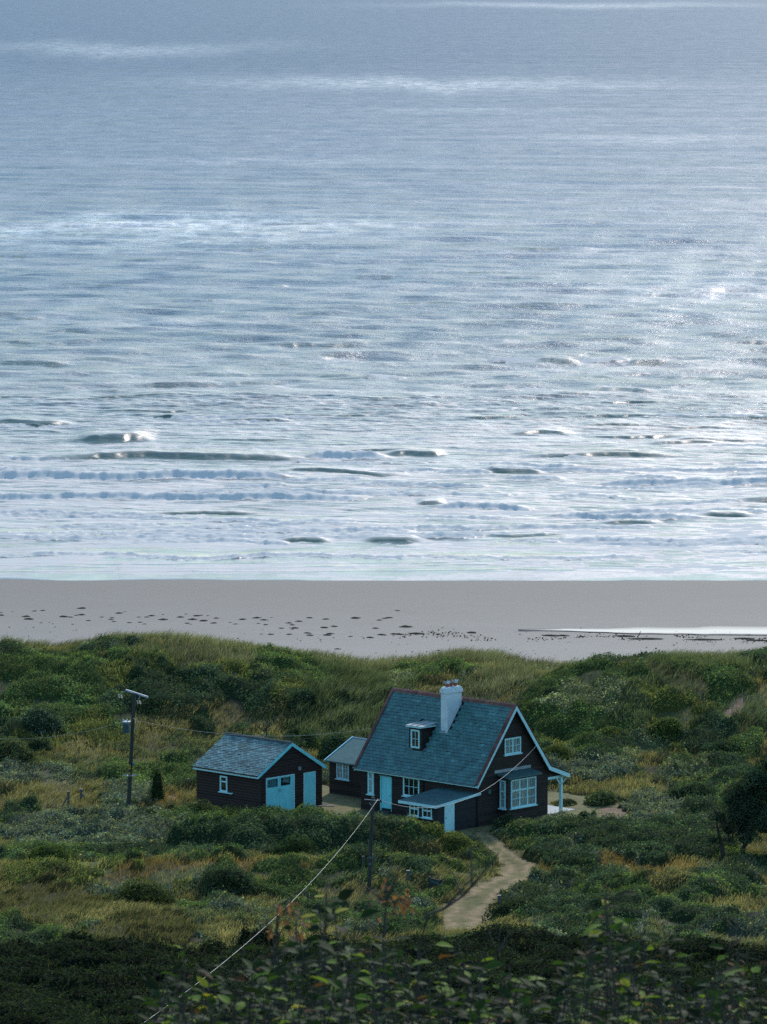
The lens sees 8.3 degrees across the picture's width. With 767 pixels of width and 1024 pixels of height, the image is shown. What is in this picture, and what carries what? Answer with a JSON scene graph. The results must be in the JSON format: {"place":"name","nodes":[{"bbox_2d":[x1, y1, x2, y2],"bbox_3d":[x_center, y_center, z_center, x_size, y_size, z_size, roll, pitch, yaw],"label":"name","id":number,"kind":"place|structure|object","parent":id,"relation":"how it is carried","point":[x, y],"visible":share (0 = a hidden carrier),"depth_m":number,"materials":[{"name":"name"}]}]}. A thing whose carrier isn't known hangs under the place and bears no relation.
{"place":"outdoors","nodes":[
{"label":"outdoors","id":0,"kind":"place"},
{"bbox_2d":[0,0,766,580],"bbox_3d":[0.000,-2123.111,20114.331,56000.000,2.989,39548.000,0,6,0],"label":"sea","id":1,"kind":"structure","parent":0,"point":[386,290],"depth_m":860.53,"materials":[{"name":"liquid"}]},
{"bbox_2d":[0,579,766,662],"bbox_3d":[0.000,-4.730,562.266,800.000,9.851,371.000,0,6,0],"label":"beach","id":2,"kind":"structure","parent":0,"point":[501,612],"depth_m":440.75,"materials":[{"name":"beige sand"}]},
{"bbox_2d":[9,626,766,657],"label":"wrack crumbs","id":3,"kind":"object","parent":2,"relation":"on","point":[550,637],"visible":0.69,"depth_m":419.88,"materials":[{"name":"green plant"}]},
{"bbox_2d":[614,635,634,636],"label":"seaweed mat","id":4,"kind":"object","parent":2,"relation":"on","point":[625,635],"visible":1,"depth_m":420.95,"materials":[{"name":"black plant"}]},
{"bbox_2d":[518,626,766,634],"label":"tide pool","id":5,"kind":"structure","parent":2,"relation":"on","point":[732,630],"depth_m":425.26,"materials":[{"name":"liquid"}]},
{"bbox_2d":[630,638,663,639],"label":"seaweed mat","id":6,"kind":"object","parent":2,"relation":"on","point":[648,638],"visible":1,"depth_m":418.86,"materials":[{"name":"black plant"}]},
{"bbox_2d":[684,638,719,640],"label":"seaweed mat","id":7,"kind":"object","parent":2,"relation":"on","point":[700,639],"visible":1,"depth_m":418.32,"materials":[{"name":"black plant"}]},
{"bbox_2d":[0,629,766,743],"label":"marram grass","id":8,"kind":"structure","parent":0,"point":[507,671],"depth_m":357.97,"materials":[{"name":"green plant"}]},
{"bbox_2d":[0,633,766,1023],"bbox_3d":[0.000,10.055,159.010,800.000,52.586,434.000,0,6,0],"label":"ground","id":9,"kind":"structure","parent":0,"point":[239,707],"depth_m":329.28,"materials":[{"name":"green plant"}]},
{"bbox_2d":[0,736,41,763],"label":"bush","id":10,"kind":"object","parent":9,"relation":"on","point":[10,748],"visible":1,"depth_m":336.13,"materials":[{"name":"green plant"}]},
{"bbox_2d":[28,737,54,752],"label":"bush","id":11,"kind":"object","parent":9,"relation":"on","point":[38,744],"visible":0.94,"depth_m":340.45,"materials":[{"name":"green plant"}]},
{"bbox_2d":[17,701,68,737],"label":"bush","id":12,"kind":"object","parent":9,"relation":"on","point":[38,720],"visible":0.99,"depth_m":345.43,"materials":[{"name":"green plant"}]},
{"bbox_2d":[20,844,78,861],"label":"bush","id":13,"kind":"object","parent":9,"relation":"on","point":[44,851],"visible":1,"depth_m":297.24,"materials":[{"name":"green plant"}]},
{"bbox_2d":[62,791,69,805],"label":"fence post","id":14,"kind":"object","parent":9,"relation":"on","point":[68,796],"visible":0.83,"depth_m":323.36,"materials":[{"name":"grey wood"}]},
{"bbox_2d":[80,789,87,800],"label":"fence post","id":15,"kind":"object","parent":9,"relation":"on","point":[81,794],"visible":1,"depth_m":325.09,"materials":[{"name":"grey wood"}]},
{"bbox_2d":[119,689,148,808],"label":"utility pole","id":16,"kind":"object","parent":9,"relation":"on","point":[126,726],"visible":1,"depth_m":320.28,"materials":[{"name":"wood"}]},
{"bbox_2d":[28,719,129,738],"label":"overhead cable","id":17,"kind":"object","parent":16,"relation":"attached to","point":[74,733],"visible":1,"depth_m":325.03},
{"bbox_2d":[137,720,370,735],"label":"overhead cable","id":18,"kind":"object","parent":16,"relation":"attached to","point":[247,735],"visible":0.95,"depth_m":322.20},
{"bbox_2d":[102,875,177,908],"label":"bush","id":19,"kind":"object","parent":9,"relation":"on","point":[138,892],"visible":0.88,"depth_m":285.27,"materials":[{"name":"green plant"}]},
{"bbox_2d":[134,807,155,816],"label":"bush","id":20,"kind":"object","parent":9,"relation":"on","point":[150,810],"visible":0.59,"depth_m":317.14,"materials":[{"name":"green plant"}]},
{"bbox_2d":[135,696,165,713],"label":"bush","id":21,"kind":"object","parent":9,"relation":"on","point":[146,706],"visible":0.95,"depth_m":350.93,"materials":[{"name":"green plant"}]},
{"bbox_2d":[148,767,164,801],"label":"conifer","id":22,"kind":"object","parent":9,"relation":"on","point":[157,786],"visible":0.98,"depth_m":325.28,"materials":[{"name":"green plant"}]},
{"bbox_2d":[164,801,177,810],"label":"bush","id":23,"kind":"object","parent":9,"relation":"on","point":[171,805],"visible":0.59,"depth_m":319.52,"materials":[{"name":"green plant"}]},
{"bbox_2d":[183,798,220,813],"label":"bush","id":24,"kind":"object","parent":9,"relation":"on","point":[203,806],"visible":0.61,"depth_m":318.34,"materials":[{"name":"green plant"}]},
{"bbox_2d":[197,861,262,898],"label":"bush","id":25,"kind":"object","parent":9,"relation":"on","point":[236,880],"visible":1,"depth_m":290.18,"materials":[{"name":"green plant"}]},
{"bbox_2d":[217,720,250,741],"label":"bush","id":26,"kind":"object","parent":9,"relation":"on","point":[239,727],"visible":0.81,"depth_m":339.85,"materials":[{"name":"green plant"}]},
{"bbox_2d":[118,882,362,1023],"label":"leafy bush","id":27,"kind":"object","parent":9,"relation":"on","point":[290,1015],"visible":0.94,"depth_m":19.68,"materials":[{"name":"green plant"}]},
{"bbox_2d":[191,732,325,810],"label":"garage","id":28,"kind":"structure","parent":9,"relation":"on","point":[237,769],"depth_m":322.24,"materials":[{"name":"wood"}]},
{"bbox_2d":[218,775,227,793],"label":"window","id":29,"kind":"structure","parent":28,"relation":"in","point":[223,779],"depth_m":322.26,"materials":[{"name":"teal paint"}]},
{"bbox_2d":[267,777,279,807],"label":"garage door","id":30,"kind":"structure","parent":28,"relation":"in","point":[273,785],"depth_m":320.92,"materials":[{"name":"teal paint"}]},
{"bbox_2d":[280,775,293,809],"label":"garage door","id":31,"kind":"structure","parent":28,"relation":"in","point":[286,782],"depth_m":321.79,"materials":[{"name":"teal paint"}]},
{"bbox_2d":[303,771,315,806],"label":"side door","id":32,"kind":"structure","parent":28,"relation":"in","point":[309,778],"depth_m":323.20,"materials":[{"name":"teal paint"}]},
{"bbox_2d":[241,711,277,738],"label":"bush","id":33,"kind":"object","parent":9,"relation":"on","point":[266,728],"visible":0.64,"depth_m":341.01,"materials":[{"name":"green plant"}]},
{"bbox_2d":[249,891,309,1021],"bbox_3d":[-0.391,2.765,20.809,0.232,2.590,0.219,3,7,27],"label":"twig","id":34,"kind":"object","parent":9,"relation":"on","point":[280,911],"visible":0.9,"depth_m":20.69,"materials":[{"name":"green plant"}]},
{"bbox_2d":[282,726,303,740],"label":"bush","id":35,"kind":"object","parent":9,"relation":"on","point":[296,731],"visible":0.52,"depth_m":346.08,"materials":[{"name":"green plant"}]},
{"bbox_2d":[270,832,317,855],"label":"bush","id":36,"kind":"object","parent":9,"relation":"on","point":[296,845],"visible":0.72,"depth_m":303.90,"materials":[{"name":"green plant"}]},
{"bbox_2d":[280,733,315,748],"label":"bush","id":37,"kind":"object","parent":9,"relation":"on","point":[295,740],"visible":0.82,"depth_m":338.05,"materials":[{"name":"green plant"}]},
{"bbox_2d":[285,687,322,709],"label":"bush","id":38,"kind":"object","parent":9,"relation":"on","point":[305,695],"visible":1,"depth_m":350.94,"materials":[{"name":"green plant"}]},
{"bbox_2d":[298,729,320,751],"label":"bush","id":39,"kind":"object","parent":9,"relation":"on","point":[312,743],"visible":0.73,"depth_m":342.61,"materials":[{"name":"green plant"}]},
{"bbox_2d":[317,731,349,759],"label":"bush","id":40,"kind":"object","parent":9,"relation":"on","point":[333,743],"visible":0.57,"depth_m":339.08,"materials":[{"name":"green plant"}]},
{"bbox_2d":[330,689,356,701],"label":"bush","id":41,"kind":"object","parent":9,"relation":"on","point":[342,694],"visible":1,"depth_m":353.10,"materials":[{"name":"green plant"}]},
{"bbox_2d":[324,736,366,797],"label":"outbuilding","id":42,"kind":"structure","parent":9,"relation":"on","point":[344,777],"depth_m":327.88,"materials":[{"name":"wood"}]},
{"bbox_2d":[335,763,349,780],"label":"window","id":43,"kind":"structure","parent":42,"relation":"in","point":[342,770],"depth_m":327.57,"materials":[{"name":"teal paint"}]},
{"bbox_2d":[365,797,381,890],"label":"utility pole","id":44,"kind":"object","parent":9,"relation":"on","point":[369,876],"visible":0.96,"depth_m":291.17,"materials":[{"name":"wood"}]},
{"bbox_2d":[145,801,376,1021],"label":"overhead cable","id":45,"kind":"object","parent":44,"relation":"attached to","point":[283,909],"visible":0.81,"depth_m":196.16,"materials":[{"name":"grey metal"}]},
{"bbox_2d":[378,745,536,807],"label":"overhead cable","id":46,"kind":"object","parent":44,"relation":"attached to","point":[462,800],"visible":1,"depth_m":304.51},
{"bbox_2d":[0,633,766,1023],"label":"scrub","id":47,"kind":"object","parent":9,"relation":"on","point":[36,999],"visible":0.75,"depth_m":305.49,"materials":[{"name":"green plant"}]},
{"bbox_2d":[356,856,417,1023],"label":"twig","id":48,"kind":"object","parent":9,"relation":"on","point":[406,902],"visible":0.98,"depth_m":19.97,"materials":[{"name":"brown plant"}]},
{"bbox_2d":[406,870,409,879],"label":"fence post","id":49,"kind":"object","parent":9,"relation":"on","point":[407,874],"visible":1,"depth_m":291.69,"materials":[{"name":"grey wood"}]},
{"bbox_2d":[309,908,553,1023],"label":"leafy bush","id":50,"kind":"object","parent":9,"relation":"on","point":[412,1013],"visible":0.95,"depth_m":18.97,"materials":[{"name":"green plant"}]},
{"bbox_2d":[429,876,441,890],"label":"name sign","id":51,"kind":"object","parent":9,"relation":"on","point":[434,882],"visible":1,"depth_m":289.96,"materials":[{"name":"wood"}]},
{"bbox_2d":[413,844,498,1023],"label":"twig","id":52,"kind":"object","parent":9,"relation":"on","point":[450,903],"visible":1,"depth_m":19.27,"materials":[{"name":"brown wood"}]},
{"bbox_2d":[352,679,569,831],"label":"cottage","id":53,"kind":"structure","parent":9,"relation":"on","point":[422,751],"depth_m":318.63,"materials":[{"name":"wood"}]},
{"bbox_2d":[366,772,374,795],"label":"window","id":54,"kind":"structure","parent":53,"relation":"in","point":[370,775],"depth_m":321.79,"materials":[{"name":"teal paint"}]},
{"bbox_2d":[380,776,391,811],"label":"front door","id":55,"kind":"structure","parent":53,"relation":"in","point":[385,782],"depth_m":321.00,"materials":[{"name":"teal paint"}]},
{"bbox_2d":[401,777,419,796],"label":"window","id":56,"kind":"structure","parent":53,"relation":"in","point":[411,787],"depth_m":319.52,"materials":[{"name":"teal paint"}]},
{"bbox_2d":[408,805,419,817],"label":"window","id":57,"kind":"structure","parent":53,"relation":"in","point":[413,811],"depth_m":314.64,"materials":[{"name":"teal paint"}]},
{"bbox_2d":[411,729,419,748],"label":"window","id":58,"kind":"structure","parent":53,"relation":"in","point":[415,734],"depth_m":320.06,"materials":[{"name":"teal paint"}]},
{"bbox_2d":[420,807,432,819],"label":"window","id":59,"kind":"structure","parent":53,"relation":"in","point":[426,812],"depth_m":313.95,"materials":[{"name":"teal paint"}]},
{"bbox_2d":[498,780,506,809],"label":"window","id":60,"kind":"structure","parent":53,"relation":"in","point":[502,783],"depth_m":316.95,"materials":[{"name":"teal paint"}]},
{"bbox_2d":[503,736,522,755],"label":"window","id":61,"kind":"structure","parent":53,"relation":"in","point":[512,746],"depth_m":317.73,"materials":[{"name":"teal paint"}]},
{"bbox_2d":[510,776,537,809],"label":"window","id":62,"kind":"structure","parent":53,"relation":"in","point":[523,790],"depth_m":317.73,"materials":[{"name":"teal paint"}]},
{"bbox_2d":[445,830,481,853],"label":"bush","id":63,"kind":"object","parent":9,"relation":"on","point":[455,841],"visible":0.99,"depth_m":307.18,"materials":[{"name":"green plant"}]},
{"bbox_2d":[465,917,511,1023],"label":"twig","id":64,"kind":"object","parent":9,"relation":"on","point":[499,951],"visible":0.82,"depth_m":21.41,"materials":[{"name":"brown wood"}]},
{"bbox_2d":[497,895,500,905],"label":"fence post","id":65,"kind":"object","parent":9,"relation":"on","point":[498,898],"visible":0.56,"depth_m":286.95,"materials":[{"name":"grey wood"}]},
{"bbox_2d":[489,814,516,831],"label":"bush","id":66,"kind":"object","parent":9,"relation":"on","point":[502,822],"visible":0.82,"depth_m":314.50,"materials":[{"name":"green plant"}]},
{"bbox_2d":[481,895,549,922],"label":"bush","id":67,"kind":"object","parent":9,"relation":"on","point":[503,907],"visible":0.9,"depth_m":283.45,"materials":[{"name":"green plant"}]},
{"bbox_2d":[538,687,561,698],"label":"bush","id":68,"kind":"object","parent":9,"relation":"on","point":[550,690],"visible":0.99,"depth_m":351.70,"materials":[{"name":"green plant"}]},
{"bbox_2d":[542,744,574,760],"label":"bush","id":69,"kind":"object","parent":9,"relation":"on","point":[562,751],"visible":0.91,"depth_m":338.11,"materials":[{"name":"green plant"}]},
{"bbox_2d":[548,805,574,813],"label":"patio","id":70,"kind":"structure","parent":9,"relation":"on","point":[551,809],"depth_m":322.20,"materials":[{"name":"concrete"}]},
{"bbox_2d":[550,798,576,806],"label":"bush","id":71,"kind":"object","parent":9,"relation":"on","point":[568,801],"visible":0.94,"depth_m":323.89,"materials":[{"name":"green plant"}]},
{"bbox_2d":[554,856,583,868],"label":"bush","id":72,"kind":"object","parent":9,"relation":"on","point":[571,860],"visible":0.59,"depth_m":300.53,"materials":[{"name":"green plant"}]},
{"bbox_2d":[577,810,591,819],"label":"bush","id":73,"kind":"object","parent":9,"relation":"on","point":[585,813],"visible":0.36,"depth_m":316.10,"materials":[{"name":"green plant"}]},
{"bbox_2d":[597,725,620,737],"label":"bush","id":74,"kind":"object","parent":9,"relation":"on","point":[609,731],"visible":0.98,"depth_m":343.63,"materials":[{"name":"green plant"}]},
{"bbox_2d":[525,875,766,1023],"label":"leafy bush","id":75,"kind":"object","parent":9,"relation":"on","point":[634,990],"visible":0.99,"depth_m":19.37,"materials":[{"name":"green plant"}]},
{"bbox_2d":[649,716,683,742],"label":"bush","id":76,"kind":"object","parent":9,"relation":"on","point":[664,728],"visible":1,"depth_m":344.21,"materials":[{"name":"green plant"}]},
{"bbox_2d":[662,780,719,801],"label":"bush","id":77,"kind":"object","parent":9,"relation":"on","point":[692,788],"visible":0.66,"depth_m":324.68,"materials":[{"name":"green plant"}]},
{"bbox_2d":[699,739,741,754],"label":"bush","id":78,"kind":"object","parent":9,"relation":"on","point":[725,745],"visible":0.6,"depth_m":340.15,"materials":[{"name":"green plant"}]},
{"bbox_2d":[685,753,766,857],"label":"dark tree","id":79,"kind":"object","parent":9,"relation":"on","point":[747,805],"visible":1,"depth_m":303.98,"materials":[{"name":"green plant"}]},
{"bbox_2d":[193,789,618,927],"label":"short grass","id":80,"kind":"structure","parent":0,"point":[469,835],"depth_m":306.55,"materials":[{"name":"green plant"}]},
{"bbox_2d":[193,785,625,835],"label":"yard","id":81,"kind":"structure","parent":0,"point":[348,802],"depth_m":323.85,"materials":[{"name":"soil"}]},
{"bbox_2d":[582,789,622,806],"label":"bush","id":82,"kind":"object","parent":81,"relation":"on","point":[602,797],"visible":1,"depth_m":323.96,"materials":[{"name":"green plant"}]},
{"bbox_2d":[440,831,535,929],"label":"path","id":83,"kind":"structure","parent":0,"point":[464,910],"depth_m":292.49,"materials":[{"name":"beige sand"}]}
]}

